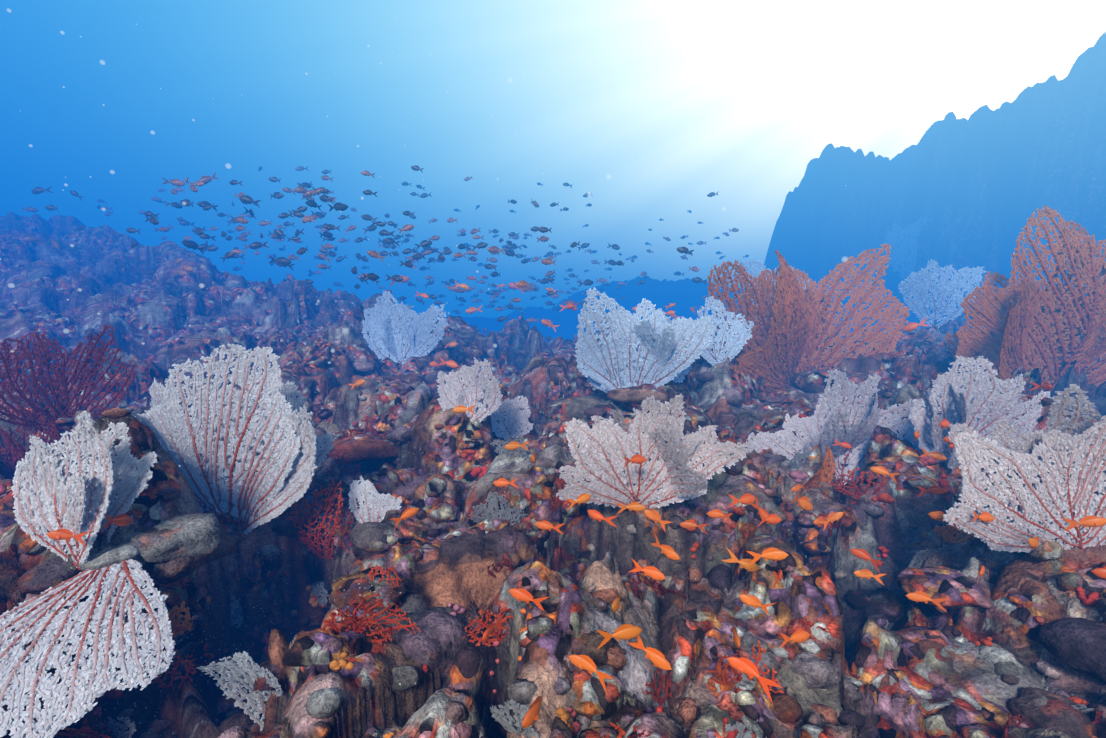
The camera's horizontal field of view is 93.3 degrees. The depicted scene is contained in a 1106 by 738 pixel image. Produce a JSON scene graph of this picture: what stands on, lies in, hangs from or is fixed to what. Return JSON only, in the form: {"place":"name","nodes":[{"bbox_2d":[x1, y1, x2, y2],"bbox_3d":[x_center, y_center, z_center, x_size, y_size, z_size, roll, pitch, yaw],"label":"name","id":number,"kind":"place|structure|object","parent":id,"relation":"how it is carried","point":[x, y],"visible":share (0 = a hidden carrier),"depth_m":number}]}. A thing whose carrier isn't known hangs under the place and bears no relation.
{"place":"outdoors","nodes":[
{"label":"outdoors","id":0,"kind":"place"},
{"bbox_2d":[21,165,748,340],"bbox_3d":[-0.141,-1.188,6.168,9.702,2.628,5.954,-3,9,-22],"label":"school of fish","id":1,"kind":"object","parent":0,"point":[278,234],"visible":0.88,"depth_m":4.34},
{"bbox_2d":[0,185,975,366],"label":"water particles","id":2,"kind":"object","parent":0,"point":[333,349],"visible":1,"depth_m":0.80},
{"bbox_2d":[0,32,1105,737],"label":"rocky reef","id":3,"kind":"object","parent":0,"point":[982,184],"depth_m":1.60},
{"bbox_2d":[0,413,63,478],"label":"sea fan","id":4,"kind":"object","parent":3,"relation":"on","point":[14,453],"visible":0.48,"depth_m":1.81},
{"bbox_2d":[17,624,82,655],"bbox_3d":[-0.959,0.529,0.989,0.083,0.092,0.068,0,8,1],"label":"tuft","id":5,"kind":"object","parent":3,"relation":"on","point":[28,644],"visible":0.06,"depth_m":0.97},
{"bbox_2d":[0,324,137,437],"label":"sea fan","id":6,"kind":"object","parent":3,"relation":"on","point":[50,382],"visible":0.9,"depth_m":1.84},
{"bbox_2d":[60,727,90,736],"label":"tuft","id":7,"kind":"object","parent":3,"relation":"on","point":[83,734],"visible":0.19,"depth_m":0.97},
{"bbox_2d":[55,729,111,737],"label":"sea fan","id":8,"kind":"object","parent":3,"relation":"on","point":[92,734],"visible":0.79,"depth_m":0.96},
{"bbox_2d":[69,663,98,713],"bbox_3d":[-0.901,0.612,1.003,0.134,0.113,0.027,4,9,26],"label":"coral","id":9,"kind":"object","parent":3,"relation":"on","point":[88,711],"visible":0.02,"depth_m":0.99},
{"bbox_2d":[11,410,157,569],"bbox_3d":[-1.017,0.243,1.133,0.266,0.341,0.143,2,8,15],"label":"sea fan","id":10,"kind":"object","parent":3,"relation":"on","point":[53,490],"visible":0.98,"depth_m":1.09},
{"bbox_2d":[0,558,175,737],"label":"sea fan","id":11,"kind":"object","parent":3,"relation":"on","point":[36,687],"visible":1,"depth_m":0.93},
{"bbox_2d":[106,716,136,737],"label":"sea fan","id":12,"kind":"object","parent":3,"relation":"on","point":[117,733],"visible":1,"depth_m":1.02},
{"bbox_2d":[124,601,193,639],"bbox_3d":[-0.877,0.565,1.141,0.162,0.115,0.064,-4,9,-28],"label":"tuft","id":13,"kind":"object","parent":3,"relation":"on","point":[176,625],"visible":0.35,"depth_m":1.15},
{"bbox_2d":[145,648,196,689],"bbox_3d":[-0.848,0.672,1.144,0.112,0.121,0.027,-5,9,-32],"label":"tuft","id":14,"kind":"object","parent":3,"relation":"on","point":[173,678],"visible":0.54,"depth_m":1.16},
{"bbox_2d":[148,378,201,466],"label":"sea fan","id":15,"kind":"object","parent":3,"relation":"on","point":[156,390],"visible":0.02,"depth_m":1.47},
{"bbox_2d":[185,654,196,664],"bbox_3d":[-0.874,0.696,1.214,0.104,0.063,0.022,1,8,8],"label":"tuft","id":16,"kind":"object","parent":3,"relation":"on","point":[190,656],"visible":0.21,"depth_m":1.21},
{"bbox_2d":[134,344,334,534],"bbox_3d":[-0.897,0.199,1.455,0.512,0.549,0.242,-2,8,-14],"label":"sea fan","id":17,"kind":"object","parent":3,"relation":"on","point":[239,479],"visible":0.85,"depth_m":1.40},
{"bbox_2d":[230,595,243,627],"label":"sea fan","id":18,"kind":"object","parent":3,"relation":"on","point":[239,611],"visible":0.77,"depth_m":1.40},
{"bbox_2d":[222,517,252,532],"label":"sea fan","id":19,"kind":"object","parent":3,"relation":"on","point":[235,522],"visible":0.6,"depth_m":1.46},
{"bbox_2d":[197,651,282,730],"bbox_3d":[-0.592,0.642,1.022,0.157,0.216,0.063,0,8,1],"label":"sea fan","id":20,"kind":"object","parent":3,"relation":"on","point":[234,685],"visible":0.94,"depth_m":1.02},
{"bbox_2d":[278,479,353,559],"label":"sea fan","id":21,"kind":"object","parent":3,"relation":"on","point":[338,512],"visible":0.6,"depth_m":1.55},
{"bbox_2d":[310,582,328,605],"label":"sea fan","id":22,"kind":"object","parent":3,"relation":"on","point":[322,599],"visible":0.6,"depth_m":1.59},
{"bbox_2d":[318,509,354,534],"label":"sea fan","id":23,"kind":"object","parent":3,"relation":"on","point":[334,516],"visible":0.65,"depth_m":1.62},
{"bbox_2d":[326,456,360,476],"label":"sea fan","id":24,"kind":"object","parent":3,"relation":"on","point":[343,470],"visible":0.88,"depth_m":1.88},
{"bbox_2d":[339,416,377,439],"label":"sea fan","id":25,"kind":"object","parent":3,"relation":"on","point":[366,428],"visible":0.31,"depth_m":2.14},
{"bbox_2d":[323,593,420,643],"bbox_3d":[-0.339,0.471,1.000,0.175,0.131,0.078,0,8,1],"label":"coral","id":26,"kind":"object","parent":3,"relation":"on","point":[354,621],"visible":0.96,"depth_m":0.99},
{"bbox_2d":[348,475,401,523],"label":"sea fan","id":27,"kind":"object","parent":3,"relation":"on","point":[372,499],"visible":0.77,"depth_m":1.60},
{"bbox_2d":[360,565,404,603],"bbox_3d":[-0.386,0.490,1.164,0.119,0.110,0.041,0,8,1],"label":"coral","id":28,"kind":"object","parent":3,"relation":"on","point":[372,578],"visible":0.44,"depth_m":1.17},
{"bbox_2d":[361,291,447,365],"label":"sea fan","id":29,"kind":"object","parent":3,"relation":"on","point":[400,334],"visible":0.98,"depth_m":3.55},
{"bbox_2d":[436,357,502,421],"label":"sea fan","id":30,"kind":"object","parent":3,"relation":"on","point":[471,394],"visible":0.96,"depth_m":2.05},
{"bbox_2d":[462,607,512,646],"bbox_3d":[-0.113,0.494,1.014,0.127,0.115,0.027,0,8,1],"label":"tuft","id":31,"kind":"object","parent":3,"relation":"on","point":[485,624],"visible":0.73,"depth_m":1.01},
{"bbox_2d":[469,492,528,524],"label":"sea fan","id":32,"kind":"object","parent":3,"relation":"on","point":[502,512],"visible":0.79,"depth_m":1.51},
{"bbox_2d":[486,552,513,577],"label":"sea fan","id":33,"kind":"object","parent":3,"relation":"on","point":[501,565],"visible":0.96,"depth_m":1.25},
{"bbox_2d":[490,439,528,458],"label":"sea fan","id":34,"kind":"object","parent":3,"relation":"on","point":[502,449],"visible":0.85,"depth_m":1.75},
{"bbox_2d":[491,396,533,439],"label":"sea fan","id":35,"kind":"object","parent":3,"relation":"on","point":[512,411],"visible":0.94,"depth_m":2.32},
{"bbox_2d":[490,700,538,737],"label":"sea fan","id":36,"kind":"object","parent":3,"relation":"on","point":[502,720],"visible":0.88,"depth_m":0.72},
{"bbox_2d":[506,591,536,614],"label":"sea fan","id":37,"kind":"object","parent":3,"relation":"on","point":[512,605],"visible":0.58,"depth_m":0.96},
{"bbox_2d":[0,383,1100,737],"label":"orange sponges","id":38,"kind":"object","parent":3,"relation":"on","point":[562,713],"visible":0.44,"depth_m":1.14},
{"bbox_2d":[0,346,1105,737],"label":"coral heads","id":39,"kind":"object","parent":3,"relation":"on","point":[326,702],"visible":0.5,"depth_m":1.10},
{"bbox_2d":[0,366,1105,737],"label":"boulders","id":40,"kind":"object","parent":3,"relation":"on","point":[174,548],"visible":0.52,"depth_m":1.12},
{"bbox_2d":[0,354,1105,737],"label":"coral knobs","id":41,"kind":"object","parent":3,"relation":"on","point":[944,688],"visible":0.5,"depth_m":1.23},
{"bbox_2d":[46,275,1105,727],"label":"school of fish","id":42,"kind":"object","parent":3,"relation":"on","point":[656,657],"visible":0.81,"depth_m":1.06},
{"bbox_2d":[582,617,602,632],"bbox_3d":[0.070,0.449,0.889,0.044,0.049,0.056,0,8,1],"label":"tuft","id":43,"kind":"object","parent":3,"relation":"on","point":[593,628],"visible":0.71,"depth_m":0.88},
{"bbox_2d":[603,722,637,737],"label":"coral","id":44,"kind":"object","parent":3,"relation":"on","point":[621,732],"visible":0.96,"depth_m":0.77},
{"bbox_2d":[574,287,714,392],"bbox_3d":[0.399,-0.097,2.419,0.598,0.558,0.325,0,8,1],"label":"sea fan","id":45,"kind":"object","parent":3,"relation":"on","point":[654,358],"visible":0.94,"depth_m":2.38},
{"bbox_2d":[627,729,664,737],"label":"coral","id":46,"kind":"object","parent":3,"relation":"on","point":[639,735],"visible":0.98,"depth_m":0.76},
{"bbox_2d":[556,393,752,508],"bbox_3d":[0.259,0.223,1.346,0.480,0.329,0.190,3,8,18],"label":"sea fan","id":47,"kind":"object","parent":3,"relation":"on","point":[664,449],"visible":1,"depth_m":1.35},
{"bbox_2d":[642,667,672,704],"bbox_3d":[0.179,0.557,0.903,0.091,0.084,0.019,-6,10,-38],"label":"coral","id":48,"kind":"object","parent":3,"relation":"on","point":[657,690],"visible":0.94,"depth_m":0.91},
{"bbox_2d":[630,571,686,599],"bbox_3d":[0.232,0.503,1.190,0.157,0.128,0.078,3,9,22],"label":"coral","id":49,"kind":"object","parent":3,"relation":"on","point":[659,587],"visible":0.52,"depth_m":1.19},
{"bbox_2d":[694,296,753,365],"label":"sea fan","id":50,"kind":"object","parent":3,"relation":"on","point":[734,344],"visible":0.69,"depth_m":2.71},
{"bbox_2d":[724,722,751,737],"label":"sea fan","id":51,"kind":"object","parent":3,"relation":"on","point":[740,727],"visible":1,"depth_m":0.84},
{"bbox_2d":[709,640,783,692],"bbox_3d":[0.347,0.552,0.951,0.134,0.105,0.042,0,8,-1],"label":"tuft","id":52,"kind":"object","parent":3,"relation":"on","point":[758,658],"visible":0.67,"depth_m":0.95},
{"bbox_2d":[738,260,812,326],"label":"sea fan","id":53,"kind":"object","parent":3,"relation":"on","point":[752,273],"visible":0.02,"depth_m":4.00},
{"bbox_2d":[789,452,810,468],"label":"sea fan","id":54,"kind":"object","parent":3,"relation":"on","point":[798,455],"visible":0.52,"depth_m":1.89},
{"bbox_2d":[704,243,909,391],"bbox_3d":[1.321,-0.249,2.945,1.274,0.910,0.432,-2,8,-16],"label":"sea fan","id":55,"kind":"object","parent":3,"relation":"on","point":[790,335],"visible":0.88,"depth_m":2.95},
{"bbox_2d":[794,616,828,632],"bbox_3d":[0.524,0.525,1.061,0.066,0.060,0.029,4,9,29],"label":"coral","id":56,"kind":"object","parent":3,"relation":"on","point":[809,625],"visible":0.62,"depth_m":1.05},
{"bbox_2d":[799,444,835,495],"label":"sea fan","id":57,"kind":"object","parent":3,"relation":"on","point":[822,471],"visible":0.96,"depth_m":1.76},
{"bbox_2d":[746,369,929,486],"bbox_3d":[1.121,0.265,2.000,0.776,0.540,0.274,-3,8,-18],"label":"sea fan","id":58,"kind":"object","parent":3,"relation":"on","point":[839,425],"visible":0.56,"depth_m":2.02},
{"bbox_2d":[829,467,889,499],"bbox_3d":[0.974,0.363,1.665,0.162,0.136,0.046,4,9,28],"label":"tuft","id":59,"kind":"object","parent":3,"relation":"on","point":[867,487],"visible":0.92,"depth_m":1.66},
{"bbox_2d":[884,217,931,280],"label":"sea fan","id":60,"kind":"object","parent":3,"relation":"on","point":[904,242],"visible":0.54,"depth_m":7.80},
{"bbox_2d":[909,545,957,567],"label":"sea fan","id":61,"kind":"object","parent":3,"relation":"on","point":[924,555],"visible":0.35,"depth_m":1.40},
{"bbox_2d":[898,259,985,327],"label":"sea fan","id":62,"kind":"object","parent":3,"relation":"on","point":[914,288],"visible":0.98,"depth_m":3.82},
{"bbox_2d":[932,516,976,542],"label":"sea fan","id":63,"kind":"object","parent":3,"relation":"on","point":[947,534],"visible":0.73,"depth_m":1.37},
{"bbox_2d":[909,355,1056,467],"bbox_3d":[1.467,0.144,1.821,0.541,0.404,0.238,-3,8,-19],"label":"sea fan","id":64,"kind":"object","parent":3,"relation":"on","point":[969,406],"visible":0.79,"depth_m":1.77},
{"bbox_2d":[1003,714,1022,737],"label":"coral","id":65,"kind":"object","parent":3,"relation":"on","point":[1008,722],"visible":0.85,"depth_m":0.92},
{"bbox_2d":[943,384,1105,552],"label":"sea fan","id":66,"kind":"object","parent":3,"relation":"on","point":[1042,482],"visible":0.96,"depth_m":1.15},
{"bbox_2d":[944,205,1105,395],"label":"sea fan","id":67,"kind":"object","parent":3,"relation":"on","point":[1025,328],"visible":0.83,"depth_m":2.44},
{"bbox_2d":[1064,704,1093,714],"bbox_3d":[0.970,0.643,0.971,0.084,0.077,0.041,4,9,26],"label":"coral","id":68,"kind":"object","parent":3,"relation":"on","point":[1082,708],"visible":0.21,"depth_m":0.95},
{"bbox_2d":[1092,711,1104,724],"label":"coral","id":69,"kind":"object","parent":3,"relation":"on","point":[1096,718],"visible":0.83,"depth_m":0.94},
{"bbox_2d":[0,0,1105,317],"label":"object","id":70,"kind":"structure","parent":0,"point":[650,109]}
]}

